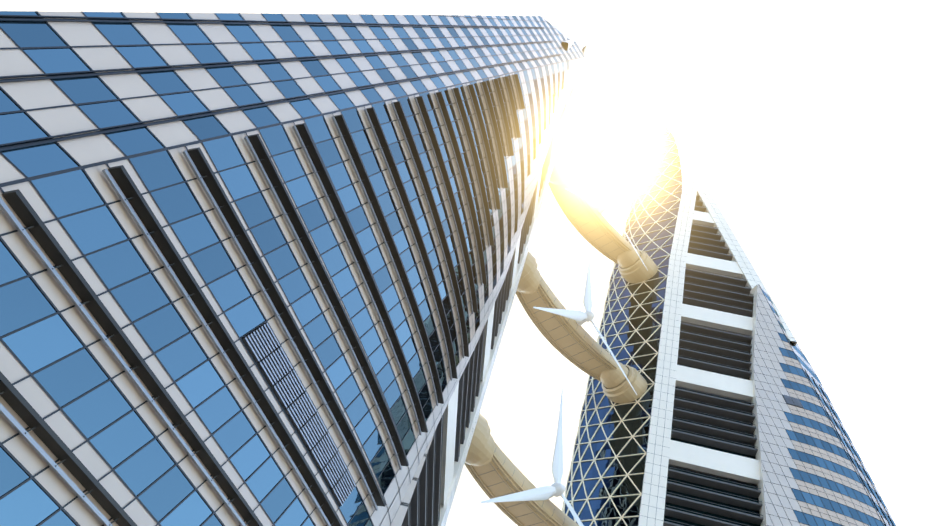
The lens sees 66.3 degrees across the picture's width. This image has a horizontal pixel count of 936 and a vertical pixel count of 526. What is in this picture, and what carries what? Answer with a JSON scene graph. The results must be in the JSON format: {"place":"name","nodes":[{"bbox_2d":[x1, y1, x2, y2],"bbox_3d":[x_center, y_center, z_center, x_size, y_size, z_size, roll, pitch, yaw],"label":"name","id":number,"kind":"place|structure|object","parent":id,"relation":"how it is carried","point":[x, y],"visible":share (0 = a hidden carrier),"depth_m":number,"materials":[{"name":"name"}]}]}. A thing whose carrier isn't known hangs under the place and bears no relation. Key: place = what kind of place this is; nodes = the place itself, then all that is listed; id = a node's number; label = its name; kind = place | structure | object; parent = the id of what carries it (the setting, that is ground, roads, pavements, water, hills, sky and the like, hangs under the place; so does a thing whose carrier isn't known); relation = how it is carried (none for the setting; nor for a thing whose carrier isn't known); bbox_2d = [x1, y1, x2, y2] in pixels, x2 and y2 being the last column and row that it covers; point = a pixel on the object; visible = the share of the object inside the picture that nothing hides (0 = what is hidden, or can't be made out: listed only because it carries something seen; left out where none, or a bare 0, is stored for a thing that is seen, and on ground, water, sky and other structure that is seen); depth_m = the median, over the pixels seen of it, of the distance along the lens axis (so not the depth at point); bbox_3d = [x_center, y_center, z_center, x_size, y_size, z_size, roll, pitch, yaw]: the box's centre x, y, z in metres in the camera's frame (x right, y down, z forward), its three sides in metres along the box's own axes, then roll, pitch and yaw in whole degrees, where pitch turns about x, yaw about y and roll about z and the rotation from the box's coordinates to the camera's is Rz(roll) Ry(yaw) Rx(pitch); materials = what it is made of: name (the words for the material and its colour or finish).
{"place":"outdoors","nodes":[
{"label":"outdoors","id":0,"kind":"place"},
{"bbox_2d":[0,0,935,525],"label":"sky","id":1,"kind":"structure","parent":0,"point":[810,125],"materials":[{"name":"white"}]},
{"label":"ground","id":2,"kind":"structure","parent":0,"visible":0},
{"bbox_2d":[0,15,558,525],"bbox_3d":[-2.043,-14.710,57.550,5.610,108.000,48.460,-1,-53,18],"label":"facade fins","id":3,"kind":"object","parent":2,"relation":"on","point":[288,387],"visible":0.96,"depth_m":34.92,"materials":[{"name":"black metal"}]},
{"bbox_2d":[0,11,585,525],"bbox_3d":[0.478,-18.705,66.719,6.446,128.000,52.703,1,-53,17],"label":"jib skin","id":4,"kind":"object","parent":2,"relation":"on","point":[42,345],"visible":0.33,"depth_m":31.61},
{"bbox_2d":[0,11,585,525],"bbox_3d":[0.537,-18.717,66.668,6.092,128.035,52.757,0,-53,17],"label":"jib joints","id":5,"kind":"object","parent":2,"relation":"on","point":[80,167],"visible":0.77,"depth_m":31.49,"materials":[{"name":"black metal"}]},
{"bbox_2d":[390,25,589,525],"bbox_3d":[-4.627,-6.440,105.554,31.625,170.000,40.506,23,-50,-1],"label":"body skin","id":6,"kind":"object","parent":2,"relation":"on","point":[451,470],"visible":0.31,"depth_m":88.10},
{"bbox_2d":[400,34,588,525],"bbox_3d":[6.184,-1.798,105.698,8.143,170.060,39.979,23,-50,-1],"label":"body trim","id":7,"kind":"structure","parent":6,"relation":"attached to","point":[423,506],"depth_m":77.15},
{"bbox_2d":[565,127,796,525],"bbox_3d":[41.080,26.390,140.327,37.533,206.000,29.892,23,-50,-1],"label":"body skin","id":8,"kind":"object","parent":2,"relation":"on","point":[711,462],"visible":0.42,"depth_m":132.00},
{"bbox_2d":[465,388,583,525],"bbox_3d":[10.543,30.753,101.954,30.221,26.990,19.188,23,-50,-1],"label":"bridge","id":9,"kind":"structure","parent":8,"relation":"attached to","point":[479,462],"depth_m":96.97,"materials":[{"name":"paint"}]},
{"bbox_2d":[465,413,564,525],"bbox_3d":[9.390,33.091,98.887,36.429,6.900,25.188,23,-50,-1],"label":"low bridge fittings","id":10,"kind":"object","parent":9,"relation":"attached to","point":[481,435],"visible":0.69,"depth_m":95.27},
{"bbox_2d":[517,250,636,394],"bbox_3d":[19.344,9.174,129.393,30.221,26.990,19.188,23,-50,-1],"label":"bridge","id":11,"kind":"structure","parent":8,"relation":"attached to","point":[609,379],"depth_m":125.78,"materials":[{"name":"paint"}]},
{"bbox_2d":[516,250,647,403],"bbox_3d":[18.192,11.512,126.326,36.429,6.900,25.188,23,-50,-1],"label":"bridge fittings","id":12,"kind":"object","parent":11,"relation":"attached to","point":[623,392],"visible":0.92,"depth_m":127.55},
{"bbox_2d":[549,158,646,268],"bbox_3d":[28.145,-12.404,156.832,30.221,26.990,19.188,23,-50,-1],"label":"bridge top","id":13,"kind":"structure","parent":8,"relation":"attached to","point":[626,259],"depth_m":153.18,"materials":[{"name":"paint"}]},
{"bbox_2d":[548,147,657,282],"bbox_3d":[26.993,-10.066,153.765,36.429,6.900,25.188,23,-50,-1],"label":"bridge fittings","id":14,"kind":"object","parent":13,"relation":"attached to","point":[637,272],"visible":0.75,"depth_m":155.36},
{"bbox_2d":[561,128,791,525],"bbox_3d":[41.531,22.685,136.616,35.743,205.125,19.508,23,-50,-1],"label":"body trim","id":15,"kind":"structure","parent":8,"relation":"attached to","point":[704,289],"depth_m":134.38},
{"bbox_2d":[749,284,895,525],"bbox_3d":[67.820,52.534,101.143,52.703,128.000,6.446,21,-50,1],"label":"skyscraper","id":16,"kind":"structure","parent":2,"relation":"on","point":[777,479],"depth_m":120.34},
{"bbox_2d":[753,285,893,525],"bbox_3d":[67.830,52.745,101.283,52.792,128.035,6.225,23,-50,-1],"label":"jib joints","id":17,"kind":"object","parent":2,"relation":"on","point":[807,435],"visible":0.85,"depth_m":120.07,"materials":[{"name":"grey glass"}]},
{"bbox_2d":[782,370,893,525],"bbox_3d":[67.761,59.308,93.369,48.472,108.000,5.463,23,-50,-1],"label":"facade","id":18,"kind":"object","parent":2,"relation":"on","point":[795,401],"visible":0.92,"depth_m":126.50,"materials":[{"name":"grey metal"}]}
]}

